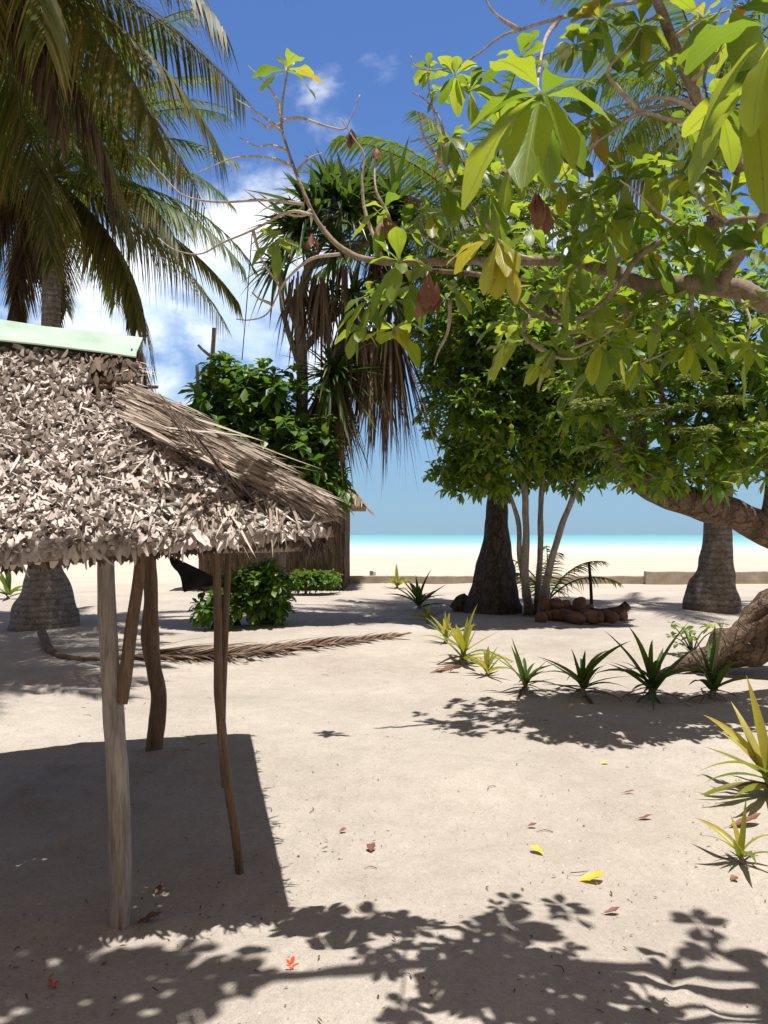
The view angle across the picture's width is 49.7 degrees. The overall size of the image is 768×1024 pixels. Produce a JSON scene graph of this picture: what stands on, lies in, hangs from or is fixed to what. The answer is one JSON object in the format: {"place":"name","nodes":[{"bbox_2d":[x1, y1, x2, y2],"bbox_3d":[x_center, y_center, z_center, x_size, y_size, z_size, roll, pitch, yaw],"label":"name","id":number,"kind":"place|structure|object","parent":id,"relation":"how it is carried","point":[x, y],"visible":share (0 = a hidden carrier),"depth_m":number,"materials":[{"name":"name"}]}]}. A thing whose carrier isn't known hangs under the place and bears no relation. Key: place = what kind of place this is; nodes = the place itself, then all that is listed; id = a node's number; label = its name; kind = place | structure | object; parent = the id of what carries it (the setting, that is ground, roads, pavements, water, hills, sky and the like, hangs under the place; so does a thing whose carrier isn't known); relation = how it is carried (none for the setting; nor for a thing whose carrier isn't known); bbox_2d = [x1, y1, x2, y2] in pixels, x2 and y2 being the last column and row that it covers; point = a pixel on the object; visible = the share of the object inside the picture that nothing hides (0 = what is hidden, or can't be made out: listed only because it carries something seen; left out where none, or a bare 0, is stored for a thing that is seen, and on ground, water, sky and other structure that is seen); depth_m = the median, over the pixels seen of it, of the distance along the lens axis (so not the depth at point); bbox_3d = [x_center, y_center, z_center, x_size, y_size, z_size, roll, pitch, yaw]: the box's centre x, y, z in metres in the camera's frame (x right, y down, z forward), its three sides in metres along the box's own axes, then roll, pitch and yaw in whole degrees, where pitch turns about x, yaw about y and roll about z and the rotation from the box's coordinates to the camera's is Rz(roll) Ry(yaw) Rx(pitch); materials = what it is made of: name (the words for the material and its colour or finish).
{"place":"outdoors","nodes":[
{"label":"outdoors","id":0,"kind":"place"},
{"bbox_2d":[0,552,767,1023],"bbox_3d":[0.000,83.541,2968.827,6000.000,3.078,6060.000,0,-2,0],"label":"ground","id":1,"kind":"structure","parent":0,"point":[308,710],"depth_m":4.64,"materials":[{"name":"beige sand"}]},
{"bbox_2d":[0,570,21,598],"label":"strap plant","id":2,"kind":"object","parent":1,"relation":"on","point":[6,582],"visible":0.81,"depth_m":20.28,"materials":[{"name":"green plant"}]},
{"bbox_2d":[47,978,59,988],"bbox_3d":[-1.192,1.697,2.980,0.038,0.027,0.046,0,-2,0],"label":"fallen blossom","id":3,"kind":"object","parent":1,"relation":"on","point":[50,981],"visible":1,"depth_m":2.98,"materials":[{"name":"red plant"}]},
{"bbox_2d":[0,9,260,631],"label":"coconut palm","id":4,"kind":"object","parent":1,"relation":"on","point":[45,600],"visible":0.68,"depth_m":14.02,"materials":[{"name":"green plant"}]},
{"bbox_2d":[0,0,292,272],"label":"coconut palm","id":5,"kind":"object","parent":1,"relation":"on","point":[34,34],"visible":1,"depth_m":9.43,"materials":[{"name":"green plant"}]},
{"bbox_2d":[134,911,161,923],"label":"fallen leaf","id":6,"kind":"object","parent":1,"relation":"on","point":[151,914],"visible":1,"depth_m":3.51,"materials":[{"name":"brown plant"}]},
{"bbox_2d":[153,883,164,894],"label":"fallen leaf","id":7,"kind":"object","parent":1,"relation":"on","point":[159,887],"visible":1,"depth_m":3.79,"materials":[{"name":"brown plant"}]},
{"bbox_2d":[0,319,347,929],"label":"thatched shelter","id":8,"kind":"object","parent":1,"relation":"on","point":[108,459],"visible":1,"depth_m":3.61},
{"bbox_2d":[169,556,221,591],"bbox_3d":[-0.989,0.330,4.687,0.323,0.285,0.996,1,-2,-36],"label":"hanging cloth","id":9,"kind":"object","parent":8,"relation":"hanging from","point":[192,577],"visible":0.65,"depth_m":4.99,"materials":[{"name":"black fabric"}]},
{"bbox_2d":[37,628,404,664],"bbox_3d":[-2.168,1.891,11.480,5.577,0.396,2.465,0,-2,-9],"label":"fallen frond","id":10,"kind":"object","parent":1,"relation":"on","point":[200,651],"visible":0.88,"depth_m":11.29,"materials":[{"name":"brown plant"}]},
{"bbox_2d":[387,632,410,638],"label":"fallen leaf","id":11,"kind":"object","parent":10,"relation":"on","point":[396,635],"visible":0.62,"depth_m":12.35,"materials":[{"name":"brown plant"}]},
{"bbox_2d":[187,564,269,630],"bbox_3d":[-2.617,1.480,14.143,1.393,1.201,1.383,0,-2,0],"label":"shrub","id":12,"kind":"object","parent":1,"relation":"on","point":[239,589],"visible":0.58,"depth_m":13.87,"materials":[{"name":"green plant"}]},
{"bbox_2d":[178,328,357,620],"bbox_3d":[-2.412,-0.658,14.753,3.917,5.311,2.721,0,-2,0],"label":"broadleaf bush","id":13,"kind":"object","parent":1,"relation":"on","point":[253,402],"visible":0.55,"depth_m":14.33,"materials":[{"name":"green plant"}]},
{"bbox_2d":[239,558,296,626],"bbox_3d":[-2.009,1.474,14.287,1.054,1.377,1.234,0,-2,0],"label":"shrub","id":14,"kind":"object","parent":1,"relation":"on","point":[273,583],"visible":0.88,"depth_m":14.07,"materials":[{"name":"green plant"}]},
{"bbox_2d":[197,438,374,590],"bbox_3d":[-3.072,0.145,25.564,5.666,4.945,5.060,0,-2,0],"label":"thatched hut","id":15,"kind":"object","parent":1,"relation":"on","point":[340,563],"visible":0.2,"depth_m":23.95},
{"bbox_2d":[286,956,298,968],"bbox_3d":[-0.335,1.656,3.042,0.051,0.039,0.046,0,-2,0],"label":"fallen blossom","id":16,"kind":"object","parent":1,"relation":"on","point":[290,962],"visible":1,"depth_m":3.05,"materials":[{"name":"plant"}]},
{"bbox_2d":[286,568,342,593],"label":"shrub","id":17,"kind":"object","parent":1,"relation":"on","point":[318,580],"visible":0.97,"depth_m":22.34,"materials":[{"name":"green plant"}]},
{"bbox_2d":[239,137,452,620],"bbox_3d":[-0.642,-2.575,15.324,4.187,9.209,3.349,0,-2,0],"label":"screw pine","id":18,"kind":"object","parent":1,"relation":"on","point":[372,380],"visible":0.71,"depth_m":14.92,"materials":[{"name":"green plant"}]},
{"bbox_2d":[366,843,375,850],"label":"fallen leaf","id":19,"kind":"object","parent":1,"relation":"on","point":[370,846],"visible":1,"depth_m":4.22,"materials":[{"name":"brown plant"}]},
{"bbox_2d":[3,637,767,1023],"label":"leaf litter","id":20,"kind":"object","parent":1,"relation":"on","point":[377,899],"visible":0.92,"depth_m":3.50,"materials":[{"name":"brown plant"}]},
{"bbox_2d":[14,644,757,978],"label":"twig litter","id":21,"kind":"object","parent":1,"relation":"on","point":[378,779],"visible":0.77,"depth_m":4.43,"materials":[{"name":"brown plant"}]},
{"bbox_2d":[379,564,415,587],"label":"strap plant","id":22,"kind":"object","parent":1,"relation":"on","point":[397,582],"visible":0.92,"depth_m":24.81,"materials":[{"name":"yellow plant"}]},
{"bbox_2d":[403,601,442,623],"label":"strap plant","id":23,"kind":"object","parent":1,"relation":"on","point":[427,615],"visible":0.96,"depth_m":15.17,"materials":[{"name":"green plant"}]},
{"bbox_2d":[393,570,455,609],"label":"strap plant","id":24,"kind":"object","parent":1,"relation":"on","point":[419,599],"visible":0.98,"depth_m":17.54,"materials":[{"name":"green plant"}]},
{"bbox_2d":[430,664,460,672],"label":"fallen leaf","id":25,"kind":"object","parent":1,"relation":"on","point":[448,667],"visible":0.9,"depth_m":9.68,"materials":[{"name":"brown plant"}]},
{"bbox_2d":[419,613,473,643],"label":"strap plant","id":26,"kind":"object","parent":1,"relation":"on","point":[446,633],"visible":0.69,"depth_m":12.22,"materials":[{"name":"yellow plant"}]},
{"bbox_2d":[148,0,767,408],"bbox_3d":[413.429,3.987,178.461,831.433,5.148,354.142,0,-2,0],"label":"leaf tree","id":27,"kind":"object","parent":1,"relation":"on","point":[532,138],"visible":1,"depth_m":2.64,"materials":[{"name":"green plant"}]},
{"bbox_2d":[450,593,466,611],"bbox_3d":[1.620,1.943,17.373,0.492,0.482,0.416,0,-2,0],"label":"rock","id":28,"kind":"object","parent":1,"relation":"on","point":[458,602],"visible":0.56,"depth_m":17.22,"materials":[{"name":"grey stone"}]},
{"bbox_2d":[435,606,513,664],"bbox_3d":[1.056,1.610,10.330,1.122,0.922,1.155,-1,-2,36],"label":"strap plant","id":29,"kind":"object","parent":1,"relation":"on","point":[461,640],"visible":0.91,"depth_m":10.39,"materials":[{"name":"yellow plant"}]},
{"bbox_2d":[466,646,509,675],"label":"strap plant","id":30,"kind":"object","parent":1,"relation":"on","point":[486,663],"visible":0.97,"depth_m":9.51,"materials":[{"name":"yellow plant"}]},
{"bbox_2d":[310,71,679,614],"bbox_3d":[2.199,-2.935,17.248,7.516,10.328,7.082,0,-2,0],"label":"coconut palm","id":31,"kind":"object","parent":1,"relation":"on","point":[493,589],"visible":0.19,"depth_m":16.75,"materials":[{"name":"green plant"}]},
{"bbox_2d":[350,575,643,583],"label":"wall","id":32,"kind":"structure","parent":1,"relation":"on","point":[448,579],"depth_m":27.12,"materials":[{"name":"concrete"}]},
{"bbox_2d":[491,639,555,697],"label":"strap plant","id":33,"kind":"object","parent":1,"relation":"on","point":[525,675],"visible":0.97,"depth_m":8.16,"materials":[{"name":"green plant"}]},
{"bbox_2d":[533,603,537,613],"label":"coconut husk","id":34,"kind":"object","parent":1,"relation":"on","point":[535,605],"visible":0.2,"depth_m":16.57,"materials":[{"name":"brown plant"}]},
{"bbox_2d":[531,845,544,854],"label":"fallen leaf","id":35,"kind":"object","parent":1,"relation":"on","point":[537,848],"visible":1,"depth_m":4.19,"materials":[{"name":"yellow plant"}]},
{"bbox_2d":[403,234,677,615],"bbox_3d":[2.912,-1.588,15.655,5.185,7.436,4.956,0,-2,0],"label":"beach tree","id":36,"kind":"object","parent":1,"relation":"on","point":[502,413],"visible":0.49,"depth_m":14.90,"materials":[{"name":"green plant"}]},
{"bbox_2d":[535,611,547,622],"bbox_3d":[2.832,1.899,14.965,0.241,0.220,0.263,-1,-2,19],"label":"coconut husk","id":37,"kind":"object","parent":1,"relation":"on","point":[541,616],"visible":0.98,"depth_m":14.87,"materials":[{"name":"brown plant"}]},
{"bbox_2d":[539,596,550,611],"bbox_3d":[3.038,1.737,15.733,0.215,0.340,0.220,8,-39,-17],"label":"coconut husk","id":38,"kind":"object","parent":1,"relation":"on","point":[544,603],"visible":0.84,"depth_m":15.65,"materials":[{"name":"brown plant"}]},
{"bbox_2d":[544,610,551,620],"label":"coconut husk","id":39,"kind":"object","parent":1,"relation":"on","point":[548,613],"visible":0.66,"depth_m":15.23,"materials":[{"name":"brown plant"}]},
{"bbox_2d":[551,609,559,620],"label":"coconut husk","id":40,"kind":"object","parent":1,"relation":"on","point":[555,614],"visible":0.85,"depth_m":15.22,"materials":[{"name":"brown plant"}]},
{"bbox_2d":[549,598,563,609],"bbox_3d":[3.241,1.743,15.731,0.242,0.247,0.381,15,0,-40],"label":"coconut husk","id":41,"kind":"object","parent":1,"relation":"on","point":[557,603],"visible":0.75,"depth_m":15.62,"materials":[{"name":"brown plant"}]},
{"bbox_2d":[562,600,570,608],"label":"coconut husk","id":42,"kind":"object","parent":41,"relation":"on","point":[567,604],"visible":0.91,"depth_m":15.65,"materials":[{"name":"brown plant"}]},
{"bbox_2d":[559,608,565,621],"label":"coconut husk","id":43,"kind":"object","parent":1,"relation":"on","point":[561,617],"visible":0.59,"depth_m":15.23,"materials":[{"name":"brown plant"}]},
{"bbox_2d":[364,190,767,671],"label":"leaning tree","id":44,"kind":"object","parent":1,"relation":"on","point":[653,476],"visible":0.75,"depth_m":6.99,"materials":[{"name":"green plant"}]},
{"bbox_2d":[563,609,573,623],"bbox_3d":[3.408,1.913,15.148,0.229,0.234,0.361,-21,39,-14],"label":"coconut husk","id":45,"kind":"object","parent":1,"relation":"on","point":[566,612],"visible":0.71,"depth_m":15.11,"materials":[{"name":"brown plant"}]},
{"bbox_2d":[513,546,623,598],"bbox_3d":[3.838,1.473,19.090,3.001,1.365,2.774,0,-2,0],"label":"palm seedling","id":46,"kind":"object","parent":1,"relation":"on","point":[551,594],"visible":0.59,"depth_m":19.05,"materials":[{"name":"green plant"}]},
{"bbox_2d":[567,612,585,624],"bbox_3d":[3.459,1.898,14.919,0.341,0.240,0.235,12,-24,21],"label":"coconut husk","id":47,"kind":"object","parent":1,"relation":"on","point":[578,618],"visible":1,"depth_m":14.85,"materials":[{"name":"brown plant"}]},
{"bbox_2d":[572,597,586,611],"bbox_3d":[3.704,1.739,15.742,0.261,0.266,0.353,13,36,17],"label":"coconut husk","id":48,"kind":"object","parent":1,"relation":"on","point":[579,603],"visible":0.91,"depth_m":15.63,"materials":[{"name":"brown plant"}]},
{"bbox_2d":[540,642,626,703],"bbox_3d":[1.937,1.556,8.048,0.902,0.768,1.080,0,-2,11],"label":"strap plant","id":49,"kind":"object","parent":1,"relation":"on","point":[582,676],"visible":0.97,"depth_m":7.94,"materials":[{"name":"green plant"}]},
{"bbox_2d":[583,610,597,623],"bbox_3d":[3.770,1.918,15.066,0.401,0.272,0.266,12,-33,-17],"label":"coconut husk","id":50,"kind":"object","parent":1,"relation":"on","point":[590,616],"visible":0.69,"depth_m":14.95,"materials":[{"name":"brown plant"}]},
{"bbox_2d":[588,562,592,603],"bbox_3d":[4.164,1.587,16.724,0.117,1.172,0.071,0,-2,0],"label":"stake","id":51,"kind":"object","parent":1,"relation":"on","point":[590,584],"visible":0.69,"depth_m":16.70,"materials":[{"name":"black wood"}]},
{"bbox_2d":[579,871,603,880],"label":"fallen leaf","id":52,"kind":"object","parent":1,"relation":"on","point":[590,876],"visible":1,"depth_m":3.94,"materials":[{"name":"yellow plant"}]},
{"bbox_2d":[597,611,603,622],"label":"coconut husk","id":53,"kind":"object","parent":1,"relation":"on","point":[600,617],"visible":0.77,"depth_m":14.95,"materials":[{"name":"brown plant"}]},
{"bbox_2d":[602,610,609,622],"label":"coconut husk","id":54,"kind":"object","parent":1,"relation":"on","point":[604,612],"visible":0.18,"depth_m":15.16,"materials":[{"name":"brown plant"}]},
{"bbox_2d":[589,601,630,612],"bbox_3d":[4.332,1.895,15.916,0.797,0.368,0.227,0,-2,0],"label":"log","id":55,"kind":"object","parent":1,"relation":"on","point":[624,605],"visible":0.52,"depth_m":15.85,"materials":[{"name":"brown wood"}]},
{"bbox_2d":[601,907,619,913],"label":"fallen leaf","id":56,"kind":"object","parent":1,"relation":"on","point":[611,909],"visible":1,"depth_m":3.59,"materials":[{"name":"brown plant"}]},
{"bbox_2d":[605,611,618,623],"bbox_3d":[4.138,1.909,15.011,0.226,0.231,0.290,14,-12,-28],"label":"coconut husk","id":57,"kind":"object","parent":1,"relation":"on","point":[611,617],"visible":1,"depth_m":14.92,"materials":[{"name":"brown plant"}]},
{"bbox_2d":[617,609,627,620],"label":"coconut husk","id":58,"kind":"object","parent":1,"relation":"on","point":[622,614],"visible":0.82,"depth_m":15.27,"materials":[{"name":"brown plant"}]},
{"bbox_2d":[526,0,767,613],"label":"coconut palm","id":59,"kind":"object","parent":1,"relation":"on","point":[711,586],"visible":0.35,"depth_m":17.15,"materials":[{"name":"green plant"}]},
{"bbox_2d":[595,622,724,710],"bbox_3d":[2.683,1.513,8.009,1.198,0.872,1.105,0,-2,-18],"label":"strap plant","id":60,"kind":"object","parent":1,"relation":"on","point":[656,675],"visible":0.94,"depth_m":8.10,"materials":[{"name":"green plant"}]},
{"bbox_2d":[665,620,726,650],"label":"weed","id":61,"kind":"object","parent":1,"relation":"on","point":[689,638],"visible":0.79,"depth_m":10.91,"materials":[{"name":"green plant"}]},
{"bbox_2d":[644,571,767,584],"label":"wall","id":62,"kind":"structure","parent":1,"relation":"on","point":[684,577],"depth_m":26.95,"materials":[{"name":"concrete"}]},
{"bbox_2d":[684,621,767,703],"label":"strap plant","id":63,"kind":"object","parent":1,"relation":"on","point":[713,683],"visible":0.96,"depth_m":8.14,"materials":[{"name":"green plant"}]},
{"bbox_2d":[696,801,767,869],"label":"strap plant","id":64,"kind":"object","parent":1,"relation":"on","point":[738,846],"visible":0.96,"depth_m":4.12,"materials":[{"name":"yellow plant"}]},
{"bbox_2d":[701,675,767,796],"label":"strap plant","id":65,"kind":"object","parent":1,"relation":"on","point":[754,751],"visible":0.98,"depth_m":5.08,"materials":[{"name":"yellow plant"}]},
{"bbox_2d":[730,874,738,880],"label":"fallen leaf","id":66,"kind":"object","parent":1,"relation":"on","point":[732,877],"visible":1,"depth_m":3.94,"materials":[{"name":"brown plant"}]},
{"bbox_2d":[723,813,760,827],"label":"fallen leaf","id":67,"kind":"object","parent":1,"relation":"on","point":[750,817],"visible":0.84,"depth_m":4.59,"materials":[{"name":"brown plant"}]},
{"bbox_2d":[0,0,767,534],"label":"sky","id":68,"kind":"structure","parent":0,"point":[364,48],"materials":[{"name":"blue"}]},
{"bbox_2d":[350,535,767,551],"bbox_3d":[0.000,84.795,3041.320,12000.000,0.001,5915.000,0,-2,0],"label":"sea","id":69,"kind":"structure","parent":0,"point":[568,543],"depth_m":216.81,"materials":[{"name":"liquid"}]}
]}

